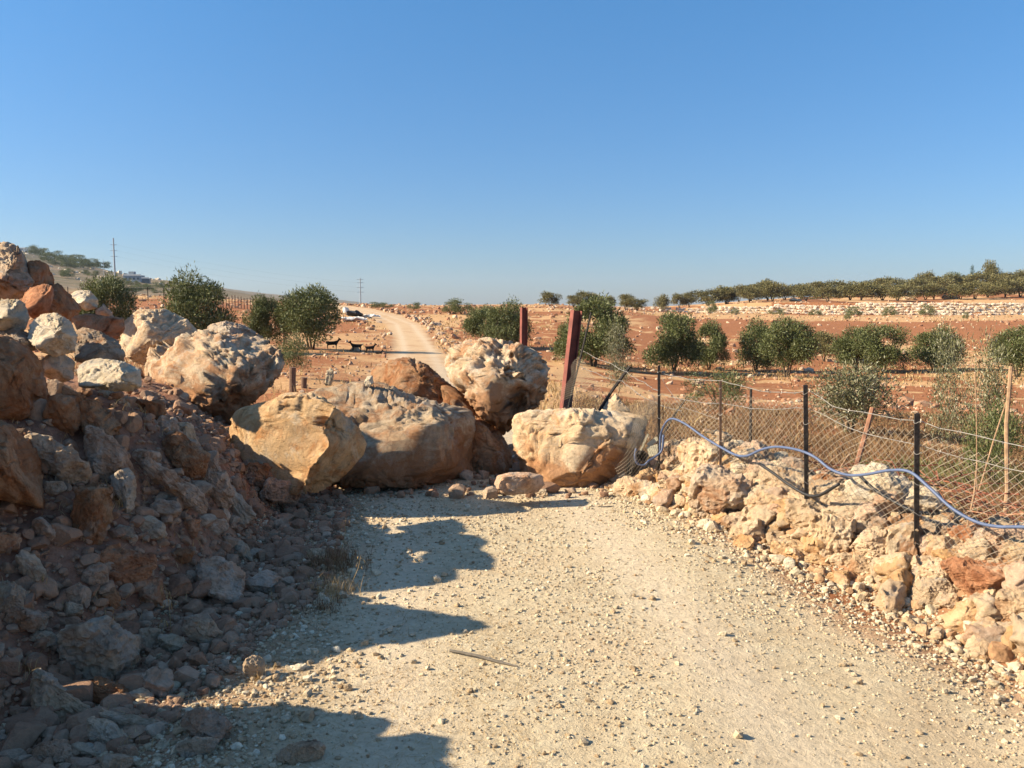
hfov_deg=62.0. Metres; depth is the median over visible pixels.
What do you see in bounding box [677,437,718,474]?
stone
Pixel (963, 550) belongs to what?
stone
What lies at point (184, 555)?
rock
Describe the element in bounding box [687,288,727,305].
olive tree
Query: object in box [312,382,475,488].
boulder
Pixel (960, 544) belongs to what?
stone
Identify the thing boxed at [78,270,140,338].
olive tree
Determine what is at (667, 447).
stone
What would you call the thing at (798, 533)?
stone
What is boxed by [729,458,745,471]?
stone
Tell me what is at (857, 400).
olive tree
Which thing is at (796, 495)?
stone
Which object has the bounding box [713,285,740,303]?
olive tree
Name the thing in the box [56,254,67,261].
tree
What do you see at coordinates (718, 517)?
stone
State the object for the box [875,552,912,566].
stone
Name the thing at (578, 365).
steel rod
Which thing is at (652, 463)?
tile
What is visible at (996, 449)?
bush
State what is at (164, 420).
rock
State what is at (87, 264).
tree
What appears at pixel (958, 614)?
stone
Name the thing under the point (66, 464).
rock
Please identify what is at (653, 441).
tile
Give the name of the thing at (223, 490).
rock
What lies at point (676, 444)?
stone
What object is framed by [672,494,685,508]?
stone
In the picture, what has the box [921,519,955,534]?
stone
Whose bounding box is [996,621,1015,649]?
stone
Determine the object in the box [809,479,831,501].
stone
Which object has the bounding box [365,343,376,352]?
goat
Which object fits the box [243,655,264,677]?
rock
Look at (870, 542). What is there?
stone
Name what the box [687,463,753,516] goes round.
stone
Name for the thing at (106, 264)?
tree
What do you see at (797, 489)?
black pipe
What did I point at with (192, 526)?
rock
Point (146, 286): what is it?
bush
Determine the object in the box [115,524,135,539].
rock
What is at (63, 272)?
bush
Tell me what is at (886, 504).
stone
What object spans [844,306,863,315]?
bush
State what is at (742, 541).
stone
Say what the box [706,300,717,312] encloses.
bush
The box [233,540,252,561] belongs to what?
rock
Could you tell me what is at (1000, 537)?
stone
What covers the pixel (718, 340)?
olive tree
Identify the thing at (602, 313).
olive tree
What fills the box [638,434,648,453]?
lath
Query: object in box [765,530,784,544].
stone
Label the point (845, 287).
olive tree
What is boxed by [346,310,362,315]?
plastic sheet
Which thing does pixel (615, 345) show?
olive tree
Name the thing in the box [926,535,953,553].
stone
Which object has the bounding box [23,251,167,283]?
hill rocks
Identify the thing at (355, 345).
goat
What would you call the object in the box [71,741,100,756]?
rock
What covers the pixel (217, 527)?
rock
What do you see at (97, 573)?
rock
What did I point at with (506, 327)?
olive tree
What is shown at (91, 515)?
boulder
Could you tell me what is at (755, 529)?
stone
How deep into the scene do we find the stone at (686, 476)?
7.15 m
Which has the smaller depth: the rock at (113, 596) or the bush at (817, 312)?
the rock at (113, 596)
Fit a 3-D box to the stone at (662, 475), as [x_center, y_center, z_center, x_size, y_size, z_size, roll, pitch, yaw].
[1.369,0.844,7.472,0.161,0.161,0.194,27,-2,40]
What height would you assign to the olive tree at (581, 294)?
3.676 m
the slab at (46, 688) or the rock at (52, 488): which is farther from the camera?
the rock at (52, 488)
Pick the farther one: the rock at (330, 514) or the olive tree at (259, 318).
the olive tree at (259, 318)
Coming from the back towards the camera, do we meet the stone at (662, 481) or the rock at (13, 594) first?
the stone at (662, 481)
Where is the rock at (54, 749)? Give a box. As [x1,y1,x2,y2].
[32,739,72,763]
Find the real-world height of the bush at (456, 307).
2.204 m
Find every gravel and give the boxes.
[1,475,1023,767]
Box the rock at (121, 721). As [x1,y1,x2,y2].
[98,708,168,729]
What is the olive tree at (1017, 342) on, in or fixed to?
on the ground at (752, 695)
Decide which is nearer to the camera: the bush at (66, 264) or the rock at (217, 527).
the rock at (217, 527)
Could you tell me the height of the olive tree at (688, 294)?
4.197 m
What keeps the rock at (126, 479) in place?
on the ground at (752, 695)
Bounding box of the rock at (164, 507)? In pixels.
[149,498,181,518]
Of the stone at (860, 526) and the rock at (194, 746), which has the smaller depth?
the rock at (194, 746)
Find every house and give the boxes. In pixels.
[123,272,144,281]
[141,277,150,283]
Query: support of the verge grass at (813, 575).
on the ground at (752, 695)
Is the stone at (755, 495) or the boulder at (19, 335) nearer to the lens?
the boulder at (19, 335)
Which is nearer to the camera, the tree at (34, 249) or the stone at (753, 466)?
the stone at (753, 466)
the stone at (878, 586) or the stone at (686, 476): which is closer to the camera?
the stone at (878, 586)
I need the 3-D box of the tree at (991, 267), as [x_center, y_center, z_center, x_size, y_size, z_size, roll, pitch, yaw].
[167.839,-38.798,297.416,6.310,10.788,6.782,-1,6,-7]
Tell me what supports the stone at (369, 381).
on the boulder at (413, 441)
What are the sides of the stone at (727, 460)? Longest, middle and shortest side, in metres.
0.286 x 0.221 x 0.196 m
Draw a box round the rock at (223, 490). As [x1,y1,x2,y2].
[201,458,234,508]
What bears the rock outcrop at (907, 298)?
on the ground at (752, 695)
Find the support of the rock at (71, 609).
on the ground at (752, 695)
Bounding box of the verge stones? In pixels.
[271,302,627,408]
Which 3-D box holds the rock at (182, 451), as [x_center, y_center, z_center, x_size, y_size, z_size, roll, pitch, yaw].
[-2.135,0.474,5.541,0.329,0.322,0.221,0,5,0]
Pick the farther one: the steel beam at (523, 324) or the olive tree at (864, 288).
the olive tree at (864, 288)
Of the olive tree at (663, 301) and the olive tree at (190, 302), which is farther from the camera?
the olive tree at (663, 301)
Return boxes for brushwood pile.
[784,457,1023,529]
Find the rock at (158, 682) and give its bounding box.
[141,666,176,698]
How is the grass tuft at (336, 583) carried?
on the ground at (752, 695)
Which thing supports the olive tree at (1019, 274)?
on the ground at (752, 695)
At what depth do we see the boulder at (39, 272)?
7.35 m
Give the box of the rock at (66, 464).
[24,433,91,485]
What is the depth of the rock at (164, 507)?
5.00 m
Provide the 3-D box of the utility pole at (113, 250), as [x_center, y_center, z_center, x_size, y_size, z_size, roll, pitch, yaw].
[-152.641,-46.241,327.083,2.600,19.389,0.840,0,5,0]
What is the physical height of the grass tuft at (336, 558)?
0.198 m
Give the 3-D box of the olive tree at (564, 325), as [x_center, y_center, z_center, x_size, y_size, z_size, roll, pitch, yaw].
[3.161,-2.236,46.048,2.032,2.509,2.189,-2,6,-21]
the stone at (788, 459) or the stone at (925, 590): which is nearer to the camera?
the stone at (925, 590)
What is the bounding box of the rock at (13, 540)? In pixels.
[0,532,21,552]
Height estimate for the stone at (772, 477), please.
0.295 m
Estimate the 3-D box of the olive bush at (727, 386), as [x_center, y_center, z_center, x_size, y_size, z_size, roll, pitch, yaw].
[5.257,0.116,21.990,2.006,1.182,1.907,1,6,8]
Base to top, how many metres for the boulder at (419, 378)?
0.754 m
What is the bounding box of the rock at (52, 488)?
[44,481,66,495]
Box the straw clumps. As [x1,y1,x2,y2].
[20,294,1023,434]
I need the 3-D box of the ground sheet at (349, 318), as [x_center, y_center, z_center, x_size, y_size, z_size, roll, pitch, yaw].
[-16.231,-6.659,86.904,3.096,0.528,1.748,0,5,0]
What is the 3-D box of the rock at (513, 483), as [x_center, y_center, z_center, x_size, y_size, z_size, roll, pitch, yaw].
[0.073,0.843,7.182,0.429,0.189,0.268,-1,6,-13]
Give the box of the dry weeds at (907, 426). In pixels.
[557,394,1023,522]
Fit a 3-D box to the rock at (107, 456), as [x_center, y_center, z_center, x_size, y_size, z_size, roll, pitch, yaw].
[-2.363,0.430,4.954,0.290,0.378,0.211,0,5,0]
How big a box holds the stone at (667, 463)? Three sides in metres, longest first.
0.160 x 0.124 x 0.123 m
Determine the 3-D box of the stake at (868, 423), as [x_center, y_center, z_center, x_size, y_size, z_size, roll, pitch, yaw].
[2.702,0.543,6.617,0.290,0.723,0.044,-3,6,-29]
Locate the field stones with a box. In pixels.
[18,294,1023,487]
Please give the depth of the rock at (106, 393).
5.62 m
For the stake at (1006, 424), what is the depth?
7.37 m
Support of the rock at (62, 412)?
on the ground at (752, 695)
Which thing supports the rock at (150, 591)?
on the ground at (752, 695)
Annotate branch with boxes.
[970,402,1005,515]
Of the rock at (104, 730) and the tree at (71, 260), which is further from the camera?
the tree at (71, 260)
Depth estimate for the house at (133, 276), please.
424.30 m
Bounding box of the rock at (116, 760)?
[100,753,133,767]
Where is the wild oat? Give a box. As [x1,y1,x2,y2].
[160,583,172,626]
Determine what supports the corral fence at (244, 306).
on the ground at (752, 695)
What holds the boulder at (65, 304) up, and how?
on the ground at (752, 695)
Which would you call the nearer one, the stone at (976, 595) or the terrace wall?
the stone at (976, 595)
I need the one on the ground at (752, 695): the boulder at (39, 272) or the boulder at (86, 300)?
the boulder at (86, 300)
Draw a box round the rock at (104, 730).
[86,716,128,743]
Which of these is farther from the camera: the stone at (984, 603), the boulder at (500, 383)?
the boulder at (500, 383)
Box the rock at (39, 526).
[29,517,55,540]
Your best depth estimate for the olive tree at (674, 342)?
45.56 m
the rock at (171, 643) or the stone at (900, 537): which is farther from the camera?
the stone at (900, 537)
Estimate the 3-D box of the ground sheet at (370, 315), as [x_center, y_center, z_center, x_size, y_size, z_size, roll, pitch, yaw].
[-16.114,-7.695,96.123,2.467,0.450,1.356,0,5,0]
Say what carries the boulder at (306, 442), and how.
on the ground at (752, 695)
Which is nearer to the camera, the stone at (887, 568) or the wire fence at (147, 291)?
the stone at (887, 568)
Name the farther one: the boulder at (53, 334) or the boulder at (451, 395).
the boulder at (451, 395)
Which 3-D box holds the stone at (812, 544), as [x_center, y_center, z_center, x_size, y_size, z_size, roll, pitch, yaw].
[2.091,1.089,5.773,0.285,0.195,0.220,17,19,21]
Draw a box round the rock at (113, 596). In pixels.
[98,587,120,608]
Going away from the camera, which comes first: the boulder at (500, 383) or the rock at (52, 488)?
the rock at (52, 488)
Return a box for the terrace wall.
[617,302,1023,314]
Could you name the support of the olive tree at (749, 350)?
on the ground at (752, 695)
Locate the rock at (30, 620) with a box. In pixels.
[2,607,48,632]
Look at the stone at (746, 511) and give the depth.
6.39 m
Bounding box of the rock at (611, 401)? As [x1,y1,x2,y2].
[603,393,629,411]
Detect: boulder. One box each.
[0,241,34,299]
[0,298,29,330]
[0,328,36,351]
[0,335,47,419]
[0,420,45,508]
[21,284,53,318]
[27,260,54,286]
[27,312,77,356]
[41,355,74,382]
[49,283,81,322]
[56,615,141,679]
[70,482,113,544]
[71,290,97,310]
[72,313,124,338]
[73,327,124,362]
[77,358,141,391]
[119,308,196,364]
[144,329,284,425]
[205,321,263,338]
[229,392,366,494]
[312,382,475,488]
[370,357,451,403]
[441,384,502,436]
[444,337,549,434]
[472,418,513,474]
[512,408,647,486]
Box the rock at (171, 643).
[157,633,186,652]
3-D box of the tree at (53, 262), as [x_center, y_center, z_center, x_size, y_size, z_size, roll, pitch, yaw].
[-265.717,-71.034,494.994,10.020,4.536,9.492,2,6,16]
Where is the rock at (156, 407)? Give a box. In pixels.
[135,399,166,419]
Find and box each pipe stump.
[289,367,295,391]
[301,377,306,388]
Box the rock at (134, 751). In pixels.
[117,744,138,755]
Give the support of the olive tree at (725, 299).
on the ground at (752, 695)
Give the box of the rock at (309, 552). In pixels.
[306,548,327,558]
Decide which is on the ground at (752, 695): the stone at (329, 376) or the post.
the post
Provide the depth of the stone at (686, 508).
6.88 m
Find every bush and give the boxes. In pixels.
[58,261,70,266]
[59,269,75,277]
[69,263,79,267]
[86,270,100,275]
[126,286,140,292]
[130,284,143,290]
[136,284,152,289]
[152,281,169,288]
[369,302,380,307]
[379,302,393,307]
[406,302,420,309]
[440,301,458,313]
[446,298,474,313]
[677,366,755,407]
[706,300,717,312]
[730,308,739,313]
[767,308,785,314]
[807,310,824,315]
[843,314,851,319]
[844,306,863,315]
[881,306,899,315]
[916,304,936,315]
[959,390,1023,485]
[962,312,969,318]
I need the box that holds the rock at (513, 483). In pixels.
[494,472,544,494]
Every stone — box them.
[325,368,333,385]
[365,375,373,386]
[608,472,626,483]
[611,476,638,496]
[626,479,651,496]
[635,467,653,480]
[644,482,660,496]
[649,467,659,473]
[650,486,676,502]
[651,488,675,508]
[653,474,658,481]
[657,471,667,484]
[658,471,680,488]
[660,453,665,463]
[662,440,671,456]
[662,457,672,469]
[665,474,682,490]
[670,439,685,454]
[670,447,678,462]
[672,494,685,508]
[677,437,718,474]
[679,471,694,483]
[683,497,689,510]
[685,471,690,486]
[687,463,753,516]
[696,518,711,527]
[701,430,716,439]
[710,430,732,442]
[710,512,726,521]
[717,453,733,468]
[718,441,734,456]
[718,511,745,529]
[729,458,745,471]
[729,518,765,540]
[731,457,751,463]
[733,533,754,550]
[734,451,754,459]
[736,447,764,462]
[740,441,750,449]
[740,484,800,510]
[741,504,752,520]
[743,459,770,473]
[743,472,757,484]
[745,440,768,458]
[750,500,775,527]
[753,463,813,489]
[763,486,793,497]
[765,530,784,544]
[766,523,781,531]
[767,503,780,514]
[770,537,808,555]
[772,497,786,512]
[774,511,789,528]
[781,456,795,465]
[784,497,820,529]
[785,546,804,561]
[787,490,803,498]
[790,527,808,539]
[791,458,803,468]
[800,535,825,553]
[804,552,829,565]
[807,512,856,557]
[809,473,842,479]
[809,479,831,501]
[809,482,846,503]
[819,503,829,512]
[825,570,850,580]
[826,495,867,517]
[829,476,849,482]
[829,552,852,565]
[830,497,846,506]
[843,461,913,510]
[848,552,871,573]
[849,528,887,557]
[852,501,884,520]
[853,521,872,533]
[856,520,867,532]
[869,557,885,581]
[870,512,888,527]
[872,491,904,515]
[872,578,907,611]
[873,552,912,575]
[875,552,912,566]
[876,577,881,589]
[879,567,913,596]
[886,522,922,555]
[905,485,943,510]
[910,577,956,607]
[911,554,951,581]
[919,533,932,555]
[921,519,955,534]
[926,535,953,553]
[931,548,959,559]
[932,542,963,549]
[935,591,960,608]
[940,556,1006,596]
[940,599,976,632]
[947,523,982,542]
[958,535,991,559]
[962,616,997,635]
[962,624,1005,642]
[964,635,989,659]
[969,592,994,601]
[972,527,991,548]
[973,591,1002,621]
[976,550,998,559]
[981,527,1023,555]
[987,558,999,562]
[988,516,1012,524]
[994,588,1023,621]
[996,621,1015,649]
[998,536,1023,564]
[1001,560,1023,590]
[1009,612,1023,653]
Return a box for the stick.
[449,649,517,666]
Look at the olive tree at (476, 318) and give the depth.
57.14 m
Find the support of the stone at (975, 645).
on the ground at (752, 695)
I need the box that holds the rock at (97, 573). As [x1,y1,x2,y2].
[81,562,108,585]
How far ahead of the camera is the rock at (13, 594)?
3.82 m
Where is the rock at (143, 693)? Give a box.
[129,687,153,698]
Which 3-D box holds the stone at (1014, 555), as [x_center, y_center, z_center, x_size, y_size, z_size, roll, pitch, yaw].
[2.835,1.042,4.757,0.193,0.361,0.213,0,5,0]
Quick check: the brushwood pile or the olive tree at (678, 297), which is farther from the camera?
the olive tree at (678, 297)
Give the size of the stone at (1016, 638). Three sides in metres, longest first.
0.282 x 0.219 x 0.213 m
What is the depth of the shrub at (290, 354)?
20.93 m
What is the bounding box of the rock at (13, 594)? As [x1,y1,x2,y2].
[0,580,34,612]
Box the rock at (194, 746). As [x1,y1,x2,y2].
[175,736,218,758]
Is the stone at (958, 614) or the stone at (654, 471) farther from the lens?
the stone at (654, 471)
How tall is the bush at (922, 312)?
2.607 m
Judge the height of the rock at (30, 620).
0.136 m
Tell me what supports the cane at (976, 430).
on the ground at (752, 695)
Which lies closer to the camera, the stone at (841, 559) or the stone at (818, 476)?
the stone at (841, 559)
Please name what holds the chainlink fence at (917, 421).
on the ground at (752, 695)
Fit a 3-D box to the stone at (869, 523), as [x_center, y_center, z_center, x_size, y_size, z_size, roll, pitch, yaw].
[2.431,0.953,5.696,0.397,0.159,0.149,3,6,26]
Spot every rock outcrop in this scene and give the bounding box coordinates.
[903,297,916,299]
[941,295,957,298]
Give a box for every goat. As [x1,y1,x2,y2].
[326,337,340,348]
[348,340,361,350]
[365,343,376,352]
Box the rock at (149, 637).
[138,627,160,647]
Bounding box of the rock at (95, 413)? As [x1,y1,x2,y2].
[79,394,121,436]
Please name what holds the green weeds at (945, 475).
on the ground at (752, 695)
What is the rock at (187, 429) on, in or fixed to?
on the ground at (752, 695)
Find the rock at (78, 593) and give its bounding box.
[65,582,91,609]
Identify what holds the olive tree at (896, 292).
on the ground at (752, 695)
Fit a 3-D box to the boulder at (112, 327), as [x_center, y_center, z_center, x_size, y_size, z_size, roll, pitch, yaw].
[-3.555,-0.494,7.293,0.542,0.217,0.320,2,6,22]
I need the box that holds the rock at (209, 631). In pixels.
[181,617,223,644]
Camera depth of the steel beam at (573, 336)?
10.20 m
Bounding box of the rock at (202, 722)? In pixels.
[180,707,232,744]
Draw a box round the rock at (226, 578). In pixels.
[195,556,245,603]
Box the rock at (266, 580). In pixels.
[245,569,283,592]
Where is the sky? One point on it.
(428, 152)
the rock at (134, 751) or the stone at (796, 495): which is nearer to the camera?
the rock at (134, 751)
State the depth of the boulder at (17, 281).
7.10 m
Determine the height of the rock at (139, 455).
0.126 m
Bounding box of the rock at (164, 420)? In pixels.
[156,415,179,431]
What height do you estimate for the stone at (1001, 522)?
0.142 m
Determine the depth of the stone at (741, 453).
6.96 m
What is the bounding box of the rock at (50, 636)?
[29,630,57,646]
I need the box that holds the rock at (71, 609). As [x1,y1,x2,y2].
[63,601,83,616]
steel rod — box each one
[567,312,591,407]
[655,400,685,444]
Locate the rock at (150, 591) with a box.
[138,577,165,607]
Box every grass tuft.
[93,477,140,515]
[244,662,280,683]
[284,534,379,582]
[291,588,345,616]
[302,557,366,601]
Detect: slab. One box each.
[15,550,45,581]
[30,668,90,723]
[47,379,80,396]
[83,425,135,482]
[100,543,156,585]
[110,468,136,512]
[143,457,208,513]
[276,739,325,764]
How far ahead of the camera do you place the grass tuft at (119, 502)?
4.82 m
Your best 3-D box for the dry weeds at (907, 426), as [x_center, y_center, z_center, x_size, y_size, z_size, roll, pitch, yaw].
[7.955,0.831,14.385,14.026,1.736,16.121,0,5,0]
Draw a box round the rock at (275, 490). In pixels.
[259,477,300,503]
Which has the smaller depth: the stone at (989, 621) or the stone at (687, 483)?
the stone at (989, 621)
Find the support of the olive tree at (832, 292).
on the ground at (752, 695)
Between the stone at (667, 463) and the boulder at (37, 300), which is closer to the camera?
the boulder at (37, 300)
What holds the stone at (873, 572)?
on the ground at (752, 695)
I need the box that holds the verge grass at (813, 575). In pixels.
[612,494,1013,672]
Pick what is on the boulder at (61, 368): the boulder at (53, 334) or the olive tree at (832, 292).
the boulder at (53, 334)
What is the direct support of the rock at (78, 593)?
on the ground at (752, 695)
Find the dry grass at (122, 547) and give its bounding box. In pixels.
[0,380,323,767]
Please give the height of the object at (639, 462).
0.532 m
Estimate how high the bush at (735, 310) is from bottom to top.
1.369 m
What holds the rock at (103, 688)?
on the ground at (752, 695)
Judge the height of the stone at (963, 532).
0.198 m
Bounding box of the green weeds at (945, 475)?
[838,453,1023,516]
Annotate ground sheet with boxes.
[338,316,366,320]
[359,314,380,317]
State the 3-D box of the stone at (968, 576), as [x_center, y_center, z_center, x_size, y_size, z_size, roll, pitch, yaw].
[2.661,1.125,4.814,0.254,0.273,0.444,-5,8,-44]
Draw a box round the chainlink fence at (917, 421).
[558,348,1023,566]
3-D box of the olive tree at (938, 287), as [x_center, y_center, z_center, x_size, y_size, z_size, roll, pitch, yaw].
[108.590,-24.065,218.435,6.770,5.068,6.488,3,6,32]
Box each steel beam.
[520,307,527,345]
[560,310,582,408]
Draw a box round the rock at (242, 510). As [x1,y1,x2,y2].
[230,486,255,524]
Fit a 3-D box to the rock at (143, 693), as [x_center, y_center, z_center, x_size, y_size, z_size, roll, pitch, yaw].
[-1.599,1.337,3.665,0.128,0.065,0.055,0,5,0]
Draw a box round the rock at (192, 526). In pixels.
[183,519,201,537]
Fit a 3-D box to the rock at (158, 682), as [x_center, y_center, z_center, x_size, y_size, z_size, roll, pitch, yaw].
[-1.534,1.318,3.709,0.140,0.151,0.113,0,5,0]
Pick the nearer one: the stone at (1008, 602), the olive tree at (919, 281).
the stone at (1008, 602)
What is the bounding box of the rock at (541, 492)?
[525,489,547,496]
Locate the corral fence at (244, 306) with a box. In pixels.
[220,295,283,309]
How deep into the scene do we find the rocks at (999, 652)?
5.32 m
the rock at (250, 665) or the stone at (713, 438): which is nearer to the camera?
the rock at (250, 665)
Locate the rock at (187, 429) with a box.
[177,422,197,440]
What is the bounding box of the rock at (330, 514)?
[323,510,341,517]
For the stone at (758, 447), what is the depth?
7.19 m
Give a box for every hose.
[634,435,664,465]
[659,418,1023,528]
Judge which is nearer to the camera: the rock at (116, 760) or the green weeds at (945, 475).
the rock at (116, 760)
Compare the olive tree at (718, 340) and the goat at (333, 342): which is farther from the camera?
the olive tree at (718, 340)
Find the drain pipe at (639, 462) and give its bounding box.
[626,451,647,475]
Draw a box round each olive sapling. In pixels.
[913,308,978,459]
[940,306,1023,475]
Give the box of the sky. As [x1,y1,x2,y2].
[0,0,1023,305]
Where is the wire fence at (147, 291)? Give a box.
[67,287,215,306]
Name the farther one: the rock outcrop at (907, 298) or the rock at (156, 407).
the rock outcrop at (907, 298)
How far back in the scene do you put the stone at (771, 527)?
6.12 m
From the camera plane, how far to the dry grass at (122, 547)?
4.91 m
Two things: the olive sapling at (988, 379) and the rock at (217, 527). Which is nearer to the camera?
the rock at (217, 527)
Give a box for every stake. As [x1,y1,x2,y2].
[598,366,630,410]
[854,407,874,464]
[1003,366,1012,516]
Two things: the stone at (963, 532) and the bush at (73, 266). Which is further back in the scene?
the bush at (73, 266)
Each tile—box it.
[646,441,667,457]
[647,437,657,446]
[649,456,657,465]
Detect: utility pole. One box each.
[110,238,117,274]
[357,278,363,302]
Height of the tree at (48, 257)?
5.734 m
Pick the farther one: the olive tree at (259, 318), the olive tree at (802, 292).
the olive tree at (802, 292)
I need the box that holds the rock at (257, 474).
[243,462,273,500]
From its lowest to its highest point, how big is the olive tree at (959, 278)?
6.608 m
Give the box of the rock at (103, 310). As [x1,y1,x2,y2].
[95,303,113,316]
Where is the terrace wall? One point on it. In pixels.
(957, 308)
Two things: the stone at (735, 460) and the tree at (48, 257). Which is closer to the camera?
the stone at (735, 460)
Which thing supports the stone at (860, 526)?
on the ground at (752, 695)
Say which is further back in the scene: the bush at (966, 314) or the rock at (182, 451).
the bush at (966, 314)
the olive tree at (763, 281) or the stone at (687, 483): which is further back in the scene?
the olive tree at (763, 281)
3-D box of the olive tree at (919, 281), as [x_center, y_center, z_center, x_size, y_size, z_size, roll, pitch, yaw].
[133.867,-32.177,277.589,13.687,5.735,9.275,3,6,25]
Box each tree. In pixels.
[25,246,39,254]
[35,248,52,255]
[37,252,53,260]
[47,258,61,264]
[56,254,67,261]
[66,258,81,265]
[70,255,85,262]
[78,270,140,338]
[80,259,93,268]
[85,258,100,265]
[95,261,111,268]
[159,261,238,329]
[240,291,292,345]
[271,282,344,349]
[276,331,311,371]
[460,303,497,338]
[474,294,535,343]
[537,290,562,306]
[549,291,636,366]
[551,321,585,358]
[566,295,584,306]
[570,289,595,303]
[598,316,635,396]
[602,295,616,305]
[618,293,639,308]
[632,298,647,309]
[641,309,707,371]
[653,294,670,309]
[669,292,691,307]
[681,291,697,306]
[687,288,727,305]
[688,316,731,369]
[712,286,737,303]
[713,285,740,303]
[730,284,746,301]
[732,315,781,370]
[736,286,762,302]
[740,283,760,300]
[755,278,789,300]
[757,314,821,376]
[758,279,791,300]
[780,351,922,435]
[781,284,798,299]
[789,283,816,300]
[807,281,830,292]
[809,285,844,301]
[810,279,842,293]
[815,330,839,361]
[826,323,884,369]
[834,280,858,296]
[836,284,861,299]
[842,280,878,300]
[853,322,913,372]
[865,284,894,300]
[870,277,893,292]
[884,275,907,287]
[885,283,916,300]
[894,279,919,292]
[902,320,967,370]
[906,277,930,290]
[907,284,944,299]
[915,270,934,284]
[923,275,960,289]
[925,281,949,299]
[943,272,969,285]
[943,283,974,298]
[960,280,996,298]
[964,270,1010,283]
[981,259,1002,274]
[982,281,1007,297]
[985,324,1023,376]
[988,272,1022,282]
[992,276,1018,297]
[1001,270,1023,279]
[1010,277,1023,296]
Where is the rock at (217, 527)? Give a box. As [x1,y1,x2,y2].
[208,518,228,535]
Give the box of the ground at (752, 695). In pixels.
[0,251,1023,767]
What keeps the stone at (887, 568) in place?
on the ground at (752, 695)
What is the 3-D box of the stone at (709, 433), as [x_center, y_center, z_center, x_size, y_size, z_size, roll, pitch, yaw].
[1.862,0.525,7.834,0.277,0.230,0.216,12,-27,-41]
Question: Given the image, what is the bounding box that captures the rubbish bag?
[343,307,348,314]
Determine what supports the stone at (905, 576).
on the ground at (752, 695)
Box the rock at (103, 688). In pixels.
[91,676,127,703]
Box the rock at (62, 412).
[42,393,81,435]
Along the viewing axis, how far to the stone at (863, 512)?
5.66 m
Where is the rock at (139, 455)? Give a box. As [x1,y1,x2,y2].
[132,448,161,467]
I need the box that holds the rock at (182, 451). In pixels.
[162,431,210,479]
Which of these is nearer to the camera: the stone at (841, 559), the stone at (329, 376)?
the stone at (841, 559)
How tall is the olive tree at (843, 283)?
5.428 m
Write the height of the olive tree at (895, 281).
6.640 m
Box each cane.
[966,463,977,527]
[974,372,978,516]
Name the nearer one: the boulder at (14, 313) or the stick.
the stick
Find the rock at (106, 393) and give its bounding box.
[97,390,130,407]
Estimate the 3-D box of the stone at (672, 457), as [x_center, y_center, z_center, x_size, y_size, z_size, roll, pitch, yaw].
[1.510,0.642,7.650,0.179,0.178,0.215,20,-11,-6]
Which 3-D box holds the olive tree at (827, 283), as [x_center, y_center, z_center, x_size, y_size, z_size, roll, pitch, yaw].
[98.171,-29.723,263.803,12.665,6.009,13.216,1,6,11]
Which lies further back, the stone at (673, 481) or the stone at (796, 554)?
the stone at (673, 481)
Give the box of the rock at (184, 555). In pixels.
[171,547,194,563]
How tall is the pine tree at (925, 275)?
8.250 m
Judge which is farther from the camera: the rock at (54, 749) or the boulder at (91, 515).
the boulder at (91, 515)
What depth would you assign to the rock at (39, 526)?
4.28 m
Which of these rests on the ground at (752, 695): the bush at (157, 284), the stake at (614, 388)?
the bush at (157, 284)
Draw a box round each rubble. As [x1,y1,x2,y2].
[0,375,354,767]
[321,444,664,498]
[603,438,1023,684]
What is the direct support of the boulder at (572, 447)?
on the ground at (752, 695)
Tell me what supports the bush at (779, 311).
on the ground at (752, 695)
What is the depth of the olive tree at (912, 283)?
262.66 m
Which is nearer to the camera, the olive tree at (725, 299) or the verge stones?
the verge stones
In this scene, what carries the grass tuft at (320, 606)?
on the ground at (752, 695)
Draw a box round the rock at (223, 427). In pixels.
[204,421,229,432]
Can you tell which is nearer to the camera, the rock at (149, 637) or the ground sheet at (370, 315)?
the rock at (149, 637)
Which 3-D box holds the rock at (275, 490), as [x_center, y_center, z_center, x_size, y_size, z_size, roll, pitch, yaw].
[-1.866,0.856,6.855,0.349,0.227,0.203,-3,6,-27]
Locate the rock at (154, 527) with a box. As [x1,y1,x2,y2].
[139,515,167,539]
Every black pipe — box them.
[758,462,839,497]
[859,476,930,515]
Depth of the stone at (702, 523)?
6.46 m
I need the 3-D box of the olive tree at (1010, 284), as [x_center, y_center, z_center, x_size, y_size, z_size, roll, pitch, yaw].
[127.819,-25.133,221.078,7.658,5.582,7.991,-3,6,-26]
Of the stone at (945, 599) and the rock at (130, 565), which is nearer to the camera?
the rock at (130, 565)
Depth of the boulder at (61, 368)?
5.69 m
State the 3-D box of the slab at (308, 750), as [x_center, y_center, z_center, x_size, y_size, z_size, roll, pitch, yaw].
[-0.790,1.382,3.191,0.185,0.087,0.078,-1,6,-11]
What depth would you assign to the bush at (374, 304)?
127.08 m
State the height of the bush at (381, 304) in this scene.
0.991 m
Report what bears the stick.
on the ground at (752, 695)
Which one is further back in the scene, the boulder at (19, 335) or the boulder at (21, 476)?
the boulder at (19, 335)
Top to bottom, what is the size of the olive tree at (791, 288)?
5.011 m
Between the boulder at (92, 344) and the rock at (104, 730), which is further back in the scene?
the boulder at (92, 344)
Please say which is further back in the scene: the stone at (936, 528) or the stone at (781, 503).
the stone at (781, 503)

